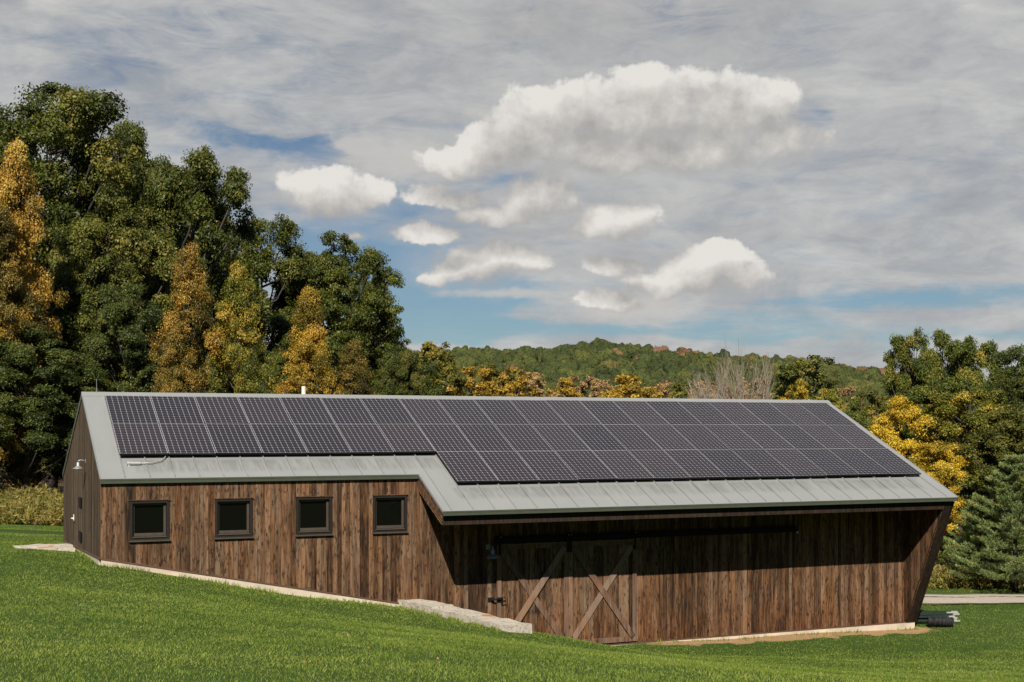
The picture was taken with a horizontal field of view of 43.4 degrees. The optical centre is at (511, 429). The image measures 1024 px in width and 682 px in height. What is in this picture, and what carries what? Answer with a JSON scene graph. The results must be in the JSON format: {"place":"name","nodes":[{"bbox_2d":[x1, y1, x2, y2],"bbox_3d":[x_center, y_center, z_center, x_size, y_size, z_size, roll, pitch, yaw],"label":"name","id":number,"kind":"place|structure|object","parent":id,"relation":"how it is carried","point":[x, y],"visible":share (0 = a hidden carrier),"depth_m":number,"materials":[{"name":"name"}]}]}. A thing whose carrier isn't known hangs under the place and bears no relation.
{"place":"outdoors","nodes":[
{"label":"outdoors","id":0,"kind":"place"},
{"bbox_2d":[0,473,1023,681],"bbox_3d":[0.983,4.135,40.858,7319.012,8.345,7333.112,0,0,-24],"label":"lawn","id":1,"kind":"structure","parent":0,"point":[896,635],"depth_m":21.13,"materials":[{"name":"plant"}]},
{"bbox_2d":[0,202,60,490],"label":"birch tree","id":2,"kind":"object","parent":1,"relation":"on","point":[10,281],"visible":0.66,"depth_m":59.88,"materials":[{"name":"yellow plant"}]},
{"bbox_2d":[0,479,62,525],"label":"tall grass","id":3,"kind":"structure","parent":1,"relation":"on","point":[31,506],"depth_m":49.95,"materials":[{"name":"yellow plant"}]},
{"bbox_2d":[0,426,67,492],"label":"shrub","id":4,"kind":"object","parent":1,"relation":"on","point":[45,461],"visible":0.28,"depth_m":60.38,"materials":[{"name":"green plant"}]},
{"bbox_2d":[0,137,69,493],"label":"birch tree","id":5,"kind":"object","parent":1,"relation":"on","point":[16,187],"visible":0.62,"depth_m":61.73,"materials":[{"name":"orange plant"}]},
{"bbox_2d":[0,321,112,492],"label":"oak tree","id":6,"kind":"object","parent":1,"relation":"on","point":[56,373],"visible":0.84,"depth_m":58.91,"materials":[{"name":"green plant"}]},
{"bbox_2d":[13,270,122,432],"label":"oak tree","id":7,"kind":"object","parent":1,"relation":"on","point":[65,321],"visible":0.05,"depth_m":66.13,"materials":[{"name":"green plant"}]},
{"bbox_2d":[0,81,164,493],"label":"oak tree","id":8,"kind":"object","parent":1,"relation":"on","point":[53,129],"visible":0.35,"depth_m":78.00,"materials":[{"name":"green plant"}]},
{"bbox_2d":[61,115,169,233],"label":"oak tree","id":9,"kind":"object","parent":1,"relation":"on","point":[137,135],"visible":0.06,"depth_m":87.94,"materials":[{"name":"green plant"}]},
{"bbox_2d":[75,281,167,404],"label":"oak tree","id":10,"kind":"object","parent":1,"relation":"on","point":[133,327],"visible":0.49,"depth_m":63.57,"materials":[{"name":"green plant"}]},
{"bbox_2d":[41,180,210,432],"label":"oak tree","id":11,"kind":"object","parent":1,"relation":"on","point":[155,257],"visible":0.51,"depth_m":67.31,"materials":[{"name":"green plant"}]},
{"bbox_2d":[150,326,196,392],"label":"birch tree","id":12,"kind":"object","parent":1,"relation":"on","point":[173,344],"visible":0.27,"depth_m":60.69,"materials":[{"name":"yellow plant"}]},
{"bbox_2d":[104,191,264,340],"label":"oak tree","id":13,"kind":"object","parent":1,"relation":"on","point":[184,228],"depth_m":94.90,"materials":[{"name":"green plant"}]},
{"bbox_2d":[109,145,263,388],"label":"oak tree","id":14,"kind":"object","parent":1,"relation":"on","point":[165,187],"visible":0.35,"depth_m":78.31,"materials":[{"name":"green plant"}]},
{"bbox_2d":[145,241,230,392],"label":"birch tree","id":15,"kind":"object","parent":1,"relation":"on","point":[188,279],"visible":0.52,"depth_m":61.68,"materials":[{"name":"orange plant"}]},
{"bbox_2d":[195,338,275,393],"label":"oak tree","id":16,"kind":"object","parent":1,"relation":"on","point":[205,350],"visible":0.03,"depth_m":73.67,"materials":[{"name":"green plant"}]},
{"bbox_2d":[196,260,283,393],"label":"birch tree","id":17,"kind":"object","parent":1,"relation":"on","point":[238,300],"visible":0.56,"depth_m":62.60,"materials":[{"name":"yellow plant"}]},
{"bbox_2d":[216,212,338,386],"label":"oak tree","id":18,"kind":"object","parent":1,"relation":"on","point":[260,264],"visible":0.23,"depth_m":91.72,"materials":[{"name":"green plant"}]},
{"bbox_2d":[246,333,349,394],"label":"oak tree","id":19,"kind":"object","parent":1,"relation":"on","point":[280,360],"visible":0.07,"depth_m":83.05,"materials":[{"name":"green plant"}]},
{"bbox_2d":[272,284,344,394],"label":"birch tree","id":20,"kind":"object","parent":1,"relation":"on","point":[310,344],"visible":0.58,"depth_m":79.52,"materials":[{"name":"yellow plant"}]},
{"bbox_2d":[265,229,405,394],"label":"oak tree","id":21,"kind":"object","parent":1,"relation":"on","point":[338,279],"visible":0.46,"depth_m":94.56,"materials":[{"name":"green plant"}]},
{"bbox_2d":[330,338,378,394],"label":"birch tree","id":22,"kind":"object","parent":1,"relation":"on","point":[352,362],"visible":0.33,"depth_m":81.68,"materials":[{"name":"yellow plant"}]},
{"bbox_2d":[344,311,445,395],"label":"oak tree","id":23,"kind":"object","parent":1,"relation":"on","point":[428,369],"visible":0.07,"depth_m":101.50,"materials":[{"name":"green plant"}]},
{"bbox_2d":[371,344,425,395],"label":"oak tree","id":24,"kind":"object","parent":1,"relation":"on","point":[392,372],"visible":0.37,"depth_m":91.03,"materials":[{"name":"green plant"}]},
{"bbox_2d":[415,340,468,395],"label":"autumn tree","id":25,"kind":"object","parent":1,"relation":"on","point":[429,350],"visible":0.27,"depth_m":149.29,"materials":[{"name":"green plant"}]},
{"bbox_2d":[398,599,531,633],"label":"retaining wall","id":26,"kind":"structure","parent":1,"relation":"on","point":[444,610],"depth_m":27.84,"materials":[{"name":"concrete"}]},
{"bbox_2d":[446,366,508,395],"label":"autumn tree","id":27,"kind":"object","parent":1,"relation":"on","point":[484,387],"visible":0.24,"depth_m":189.39,"materials":[{"name":"yellow plant"}]},
{"bbox_2d":[62,379,957,645],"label":"barn","id":28,"kind":"structure","parent":1,"relation":"on","point":[615,562],"depth_m":31.24,"materials":[{"name":"wood"}]},
{"bbox_2d":[71,467,81,545],"bbox_3d":[-10.809,1.874,31.943,0.112,1.860,2.275,0,0,-24],"label":"gable door","id":29,"kind":"structure","parent":28,"relation":"in","point":[77,473],"depth_m":32.00,"materials":[{"name":"wood"}]},
{"bbox_2d":[105,395,157,423],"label":"solar panel","id":30,"kind":"object","parent":28,"relation":"attached to","point":[130,409],"visible":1,"depth_m":30.26,"materials":[{"name":"glass"}]},
{"bbox_2d":[112,423,167,454],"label":"solar panel","id":31,"kind":"object","parent":28,"relation":"attached to","point":[139,438],"visible":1,"depth_m":28.96,"materials":[{"name":"glass"}]},
{"bbox_2d":[129,499,169,541],"bbox_3d":[-7.825,1.957,27.751,0.867,0.905,0.180,0,0,-24],"label":"window","id":32,"kind":"structure","parent":28,"relation":"in","point":[149,519],"depth_m":27.77,"materials":[{"name":"black glass"}]},
{"bbox_2d":[150,396,203,423],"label":"solar panel","id":33,"kind":"object","parent":28,"relation":"attached to","point":[176,409],"visible":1,"depth_m":30.68,"materials":[{"name":"glass"}]},
{"bbox_2d":[159,424,215,454],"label":"solar panel","id":34,"kind":"object","parent":28,"relation":"attached to","point":[187,439],"visible":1,"depth_m":29.37,"materials":[{"name":"glass"}]},
{"bbox_2d":[195,396,248,423],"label":"solar panel","id":35,"kind":"object","parent":28,"relation":"attached to","point":[221,410],"visible":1,"depth_m":31.10,"materials":[{"name":"glass"}]},
{"bbox_2d":[205,424,262,453],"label":"solar panel","id":36,"kind":"object","parent":28,"relation":"attached to","point":[233,438],"visible":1,"depth_m":29.81,"materials":[{"name":"glass"}]},
{"bbox_2d":[214,497,253,539],"bbox_3d":[-6.170,1.957,28.484,0.867,0.905,0.180,0,0,-24],"label":"window","id":37,"kind":"structure","parent":28,"relation":"in","point":[233,516],"depth_m":28.50,"materials":[{"name":"black glass"}]},
{"bbox_2d":[238,397,291,423],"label":"solar panel","id":38,"kind":"object","parent":28,"relation":"attached to","point":[264,410],"visible":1,"depth_m":31.55,"materials":[{"name":"glass"}]},
{"bbox_2d":[250,424,307,454],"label":"solar panel","id":39,"kind":"object","parent":28,"relation":"attached to","point":[278,438],"visible":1,"depth_m":30.24,"materials":[{"name":"glass"}]},
{"bbox_2d":[280,397,334,423],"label":"solar panel","id":40,"kind":"object","parent":28,"relation":"attached to","point":[306,410],"visible":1,"depth_m":31.98,"materials":[{"name":"glass"}]},
{"bbox_2d":[295,496,332,536],"bbox_3d":[-4.506,1.957,29.221,0.867,0.905,0.180,0,0,-24],"label":"window","id":41,"kind":"structure","parent":28,"relation":"in","point":[313,513],"depth_m":29.24,"materials":[{"name":"black glass"}]},
{"bbox_2d":[293,424,351,453],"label":"solar panel","id":42,"kind":"object","parent":28,"relation":"attached to","point":[322,438],"visible":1,"depth_m":30.66,"materials":[{"name":"glass"}]},
{"bbox_2d":[321,398,375,423],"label":"solar panel","id":43,"kind":"object","parent":28,"relation":"attached to","point":[347,410],"visible":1,"depth_m":32.40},
{"bbox_2d":[336,424,393,453],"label":"solar panel","id":44,"kind":"object","parent":28,"relation":"attached to","point":[365,439],"visible":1,"depth_m":31.09,"materials":[{"name":"glass"}]},
{"bbox_2d":[360,398,416,423],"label":"solar panel","id":45,"kind":"object","parent":28,"relation":"attached to","point":[387,411],"visible":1,"depth_m":32.82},
{"bbox_2d":[372,494,407,533],"bbox_3d":[-2.852,1.957,29.953,0.867,0.905,0.180,0,0,-24],"label":"window","id":46,"kind":"structure","parent":28,"relation":"in","point":[389,510],"depth_m":29.97,"materials":[{"name":"black glass"}]},
{"bbox_2d":[377,424,435,452],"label":"solar panel","id":47,"kind":"object","parent":28,"relation":"attached to","point":[406,438],"visible":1,"depth_m":31.50,"materials":[{"name":"glass"}]},
{"bbox_2d":[399,399,454,423],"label":"solar panel","id":48,"kind":"object","parent":28,"relation":"attached to","point":[426,411],"visible":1,"depth_m":33.25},
{"bbox_2d":[417,424,475,451],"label":"solar panel","id":49,"kind":"object","parent":28,"relation":"attached to","point":[445,437],"visible":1,"depth_m":32.00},
{"bbox_2d":[437,399,492,423],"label":"solar panel","id":50,"kind":"object","parent":28,"relation":"attached to","point":[464,411],"visible":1,"depth_m":33.69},
{"bbox_2d":[436,451,498,482],"bbox_3d":[-1.071,0.877,30.730,1.046,0.046,1.540,0,26,-24],"label":"solar panel","id":51,"kind":"object","parent":28,"relation":"attached to","point":[466,466],"visible":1,"depth_m":30.67,"materials":[{"name":"glass"}]},
{"bbox_2d":[456,424,514,450],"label":"solar panel","id":52,"kind":"object","parent":28,"relation":"attached to","point":[484,437],"visible":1,"depth_m":32.42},
{"bbox_2d":[474,399,529,423],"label":"solar panel","id":53,"kind":"object","parent":28,"relation":"attached to","point":[501,411],"visible":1,"depth_m":34.12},
{"bbox_2d":[477,451,538,481],"bbox_3d":[-0.107,0.883,31.159,1.046,0.045,1.540,0,26,-24],"label":"solar panel","id":54,"kind":"object","parent":28,"relation":"attached to","point":[508,466],"visible":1,"depth_m":31.10,"materials":[{"name":"glass"}]},
{"bbox_2d":[494,424,552,450],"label":"solar panel","id":55,"kind":"object","parent":28,"relation":"attached to","point":[522,437],"visible":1,"depth_m":32.84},
{"bbox_2d":[497,533,568,637],"bbox_3d":[0.531,3.934,31.325,1.935,2.800,0.141,0,0,-24],"label":"sliding door","id":56,"kind":"structure","parent":28,"relation":"in","point":[532,579],"depth_m":31.37,"materials":[{"name":"brown wood"}]},
{"bbox_2d":[510,400,565,423],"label":"solar panel","id":57,"kind":"object","parent":28,"relation":"attached to","point":[537,412],"visible":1,"depth_m":34.54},
{"bbox_2d":[516,451,578,481],"bbox_3d":[0.857,0.885,31.585,1.046,0.045,1.540,0,26,-24],"label":"solar panel","id":58,"kind":"object","parent":28,"relation":"attached to","point":[547,466],"visible":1,"depth_m":31.52,"materials":[{"name":"glass"}]},
{"bbox_2d":[531,424,590,450],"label":"solar panel","id":59,"kind":"object","parent":28,"relation":"attached to","point":[560,437],"visible":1,"depth_m":33.26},
{"bbox_2d":[545,400,601,423],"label":"solar panel","id":60,"kind":"object","parent":28,"relation":"attached to","point":[572,411],"visible":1,"depth_m":34.98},
{"bbox_2d":[555,450,616,480],"bbox_3d":[1.825,0.876,32.014,1.046,0.045,1.540,0,26,-24],"label":"solar panel","id":61,"kind":"object","parent":28,"relation":"attached to","point":[585,464],"visible":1,"depth_m":31.95,"materials":[{"name":"glass"}]},
{"bbox_2d":[567,424,626,449],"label":"solar panel","id":62,"kind":"object","parent":28,"relation":"attached to","point":[596,436],"visible":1,"depth_m":33.71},
{"bbox_2d":[568,530,637,643],"bbox_3d":[2.275,3.934,32.097,1.930,2.800,0.141,0,0,-24],"label":"sliding door","id":63,"kind":"structure","parent":28,"relation":"in","point":[602,575],"depth_m":32.13,"materials":[{"name":"brown wood"}]},
{"bbox_2d":[579,400,635,423],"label":"solar panel","id":64,"kind":"object","parent":28,"relation":"attached to","point":[607,412],"visible":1,"depth_m":35.41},
{"bbox_2d":[592,450,654,479],"bbox_3d":[2.789,0.882,32.439,1.046,0.044,1.540,0,26,-24],"label":"solar panel","id":65,"kind":"object","parent":28,"relation":"attached to","point":[623,464],"visible":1,"depth_m":32.39,"materials":[{"name":"glass"}]},
{"bbox_2d":[603,424,662,449],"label":"solar panel","id":66,"kind":"object","parent":28,"relation":"attached to","point":[631,436],"visible":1,"depth_m":34.11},
{"bbox_2d":[613,401,669,424],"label":"solar panel","id":67,"kind":"object","parent":28,"relation":"attached to","point":[640,412],"visible":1,"depth_m":35.81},
{"bbox_2d":[628,450,690,478],"bbox_3d":[3.755,0.882,32.868,1.046,0.045,1.540,0,26,-24],"label":"solar panel","id":68,"kind":"object","parent":28,"relation":"attached to","point":[659,464],"visible":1,"depth_m":32.81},
{"bbox_2d":[637,424,696,449],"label":"solar panel","id":69,"kind":"object","parent":28,"relation":"attached to","point":[666,437],"visible":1,"depth_m":34.54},
{"bbox_2d":[645,401,702,424],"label":"solar panel","id":70,"kind":"object","parent":28,"relation":"attached to","point":[672,412],"visible":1,"depth_m":36.26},
{"bbox_2d":[664,450,726,478],"bbox_3d":[4.720,0.880,33.295,1.046,0.044,1.540,0,26,-24],"label":"solar panel","id":71,"kind":"object","parent":28,"relation":"attached to","point":[695,464],"visible":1,"depth_m":33.23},
{"bbox_2d":[671,424,730,449],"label":"solar panel","id":72,"kind":"object","parent":28,"relation":"attached to","point":[700,437],"visible":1,"depth_m":34.95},
{"bbox_2d":[677,401,734,424],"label":"solar panel","id":73,"kind":"object","parent":28,"relation":"attached to","point":[705,413],"visible":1,"depth_m":36.66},
{"bbox_2d":[699,450,760,477],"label":"solar panel","id":74,"kind":"object","parent":28,"relation":"attached to","point":[729,463],"visible":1,"depth_m":33.65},
{"bbox_2d":[704,425,763,448],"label":"solar panel","id":75,"kind":"object","parent":28,"relation":"attached to","point":[732,436],"visible":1,"depth_m":35.38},
{"bbox_2d":[709,402,764,424],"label":"solar panel","id":76,"kind":"object","parent":28,"relation":"attached to","point":[736,413],"visible":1,"depth_m":37.11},
{"bbox_2d":[731,449,793,477],"bbox_3d":[6.649,0.885,34.150,1.046,0.046,1.540,0,26,-24],"label":"solar panel","id":77,"kind":"object","parent":28,"relation":"attached to","point":[762,463],"visible":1,"depth_m":34.10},
{"bbox_2d":[736,424,795,448],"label":"solar panel","id":78,"kind":"object","parent":28,"relation":"attached to","point":[764,436],"visible":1,"depth_m":35.83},
{"bbox_2d":[739,402,795,424],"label":"solar panel","id":79,"kind":"object","parent":28,"relation":"attached to","point":[767,413],"visible":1,"depth_m":37.54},
{"bbox_2d":[764,449,827,476],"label":"solar panel","id":80,"kind":"object","parent":28,"relation":"attached to","point":[795,462],"visible":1,"depth_m":34.51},
{"bbox_2d":[768,425,826,448],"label":"solar panel","id":81,"kind":"object","parent":28,"relation":"attached to","point":[796,436],"visible":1,"depth_m":36.24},
{"bbox_2d":[769,402,825,424],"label":"solar panel","id":82,"kind":"object","parent":28,"relation":"attached to","point":[797,413],"visible":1,"depth_m":37.95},
{"bbox_2d":[798,425,855,448],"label":"solar panel","id":83,"kind":"object","parent":28,"relation":"attached to","point":[827,437],"visible":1,"depth_m":36.69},
{"bbox_2d":[799,403,855,424],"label":"solar panel","id":84,"kind":"object","parent":28,"relation":"attached to","point":[826,414],"visible":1,"depth_m":38.37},
{"bbox_2d":[797,449,859,475],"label":"solar panel","id":85,"kind":"object","parent":28,"relation":"attached to","point":[828,462],"visible":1,"depth_m":34.93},
{"bbox_2d":[827,425,885,447],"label":"solar panel","id":86,"kind":"object","parent":28,"relation":"attached to","point":[856,436],"visible":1,"depth_m":37.13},
{"bbox_2d":[828,448,890,474],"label":"solar panel","id":87,"kind":"object","parent":28,"relation":"attached to","point":[859,461],"visible":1,"depth_m":35.38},
{"bbox_2d":[858,448,920,474],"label":"solar panel","id":88,"kind":"object","parent":28,"relation":"attached to","point":[890,461],"visible":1,"depth_m":35.82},
{"bbox_2d":[498,365,537,396],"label":"autumn tree","id":89,"kind":"object","parent":1,"relation":"on","point":[519,383],"visible":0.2,"depth_m":194.00,"materials":[{"name":"yellow plant"}]},
{"bbox_2d":[598,374,665,397],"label":"autumn tree","id":90,"kind":"object","parent":1,"relation":"on","point":[631,386],"visible":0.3,"depth_m":197.23,"materials":[{"name":"yellow plant"}]},
{"bbox_2d":[685,351,733,398],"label":"bare tree","id":91,"kind":"object","parent":1,"relation":"on","point":[704,390],"visible":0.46,"depth_m":125.64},
{"bbox_2d":[704,334,770,398],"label":"bare tree","id":92,"kind":"object","parent":1,"relation":"on","point":[741,375],"visible":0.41,"depth_m":118.46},
{"bbox_2d":[720,349,775,399],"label":"bare tree","id":93,"kind":"object","parent":1,"relation":"on","point":[762,387],"visible":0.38,"depth_m":123.71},
{"bbox_2d":[769,354,845,411],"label":"autumn tree","id":94,"kind":"object","parent":1,"relation":"on","point":[790,373],"visible":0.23,"depth_m":164.49,"materials":[{"name":"green plant"}]},
{"bbox_2d":[842,397,872,428],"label":"maple tree","id":95,"kind":"object","parent":1,"relation":"on","point":[859,417],"visible":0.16,"depth_m":87.39,"materials":[{"name":"green plant"}]},
{"bbox_2d":[865,395,937,470],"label":"maple tree","id":96,"kind":"object","parent":1,"relation":"on","point":[886,424],"visible":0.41,"depth_m":57.52,"materials":[{"name":"yellow plant"}]},
{"bbox_2d":[880,326,941,443],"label":"maple tree","id":97,"kind":"object","parent":1,"relation":"on","point":[921,367],"visible":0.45,"depth_m":75.94,"materials":[{"name":"green plant"}]},
{"bbox_2d":[909,440,968,564],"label":"maple tree","id":98,"kind":"object","parent":1,"relation":"on","point":[937,452],"visible":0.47,"depth_m":49.66,"materials":[{"name":"yellow plant"}]},
{"bbox_2d":[916,328,967,479],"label":"maple tree","id":99,"kind":"object","parent":1,"relation":"on","point":[941,338],"visible":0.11,"depth_m":76.64,"materials":[{"name":"green plant"}]},
{"bbox_2d":[890,379,994,478],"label":"maple tree","id":100,"kind":"object","parent":1,"relation":"on","point":[916,395],"visible":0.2,"depth_m":61.62,"materials":[{"name":"green plant"}]},
{"bbox_2d":[918,385,1020,558],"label":"maple tree","id":101,"kind":"object","parent":1,"relation":"on","point":[965,418],"visible":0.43,"depth_m":56.86,"materials":[{"name":"yellow plant"}]},
{"bbox_2d":[941,335,1003,478],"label":"maple tree","id":102,"kind":"object","parent":1,"relation":"on","point":[967,352],"visible":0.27,"depth_m":74.47,"materials":[{"name":"green plant"}]},
{"bbox_2d":[927,559,1023,589],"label":"roadside weeds","id":103,"kind":"object","parent":1,"relation":"on","point":[940,578],"visible":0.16,"depth_m":43.85,"materials":[{"name":"green plant"}]},
{"bbox_2d":[941,495,1020,587],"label":"pine tree","id":104,"kind":"object","parent":1,"relation":"on","point":[971,543],"visible":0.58,"depth_m":43.71,"materials":[{"name":"green plant"}]},
{"bbox_2d":[946,453,1023,591],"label":"pine tree","id":105,"kind":"object","parent":1,"relation":"on","point":[1007,500],"visible":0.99,"depth_m":42.72,"materials":[{"name":"green plant"}]},
{"bbox_2d":[953,404,1023,560],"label":"maple tree","id":106,"kind":"object","parent":1,"relation":"on","point":[1002,421],"visible":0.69,"depth_m":54.45,"materials":[{"name":"green plant"}]},
{"bbox_2d":[957,343,1023,531],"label":"oak tree","id":107,"kind":"object","parent":1,"relation":"on","point":[1015,353],"visible":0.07,"depth_m":63.16,"materials":[{"name":"green plant"}]},
{"bbox_2d":[985,366,1023,473],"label":"oak tree","id":108,"kind":"object","parent":1,"relation":"on","point":[1016,392],"visible":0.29,"depth_m":59.55,"materials":[{"name":"green plant"}]},
{"bbox_2d":[0,0,1023,379],"label":"sky","id":109,"kind":"structure","parent":0,"point":[796,178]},
{"bbox_2d":[922,593,1023,604],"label":"gravel road","id":110,"kind":"structure","parent":0,"point":[962,598],"depth_m":41.16,"materials":[{"name":"gravel"}]},
{"bbox_3d":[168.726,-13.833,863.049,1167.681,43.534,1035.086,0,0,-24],"label":"hill","id":111,"kind":"structure","parent":0,"visible":0},
{"bbox_2d":[413,337,1010,417],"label":"hill forest","id":112,"kind":"object","parent":111,"relation":"on","point":[649,365],"visible":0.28,"depth_m":559.96,"materials":[{"name":"green plant"}]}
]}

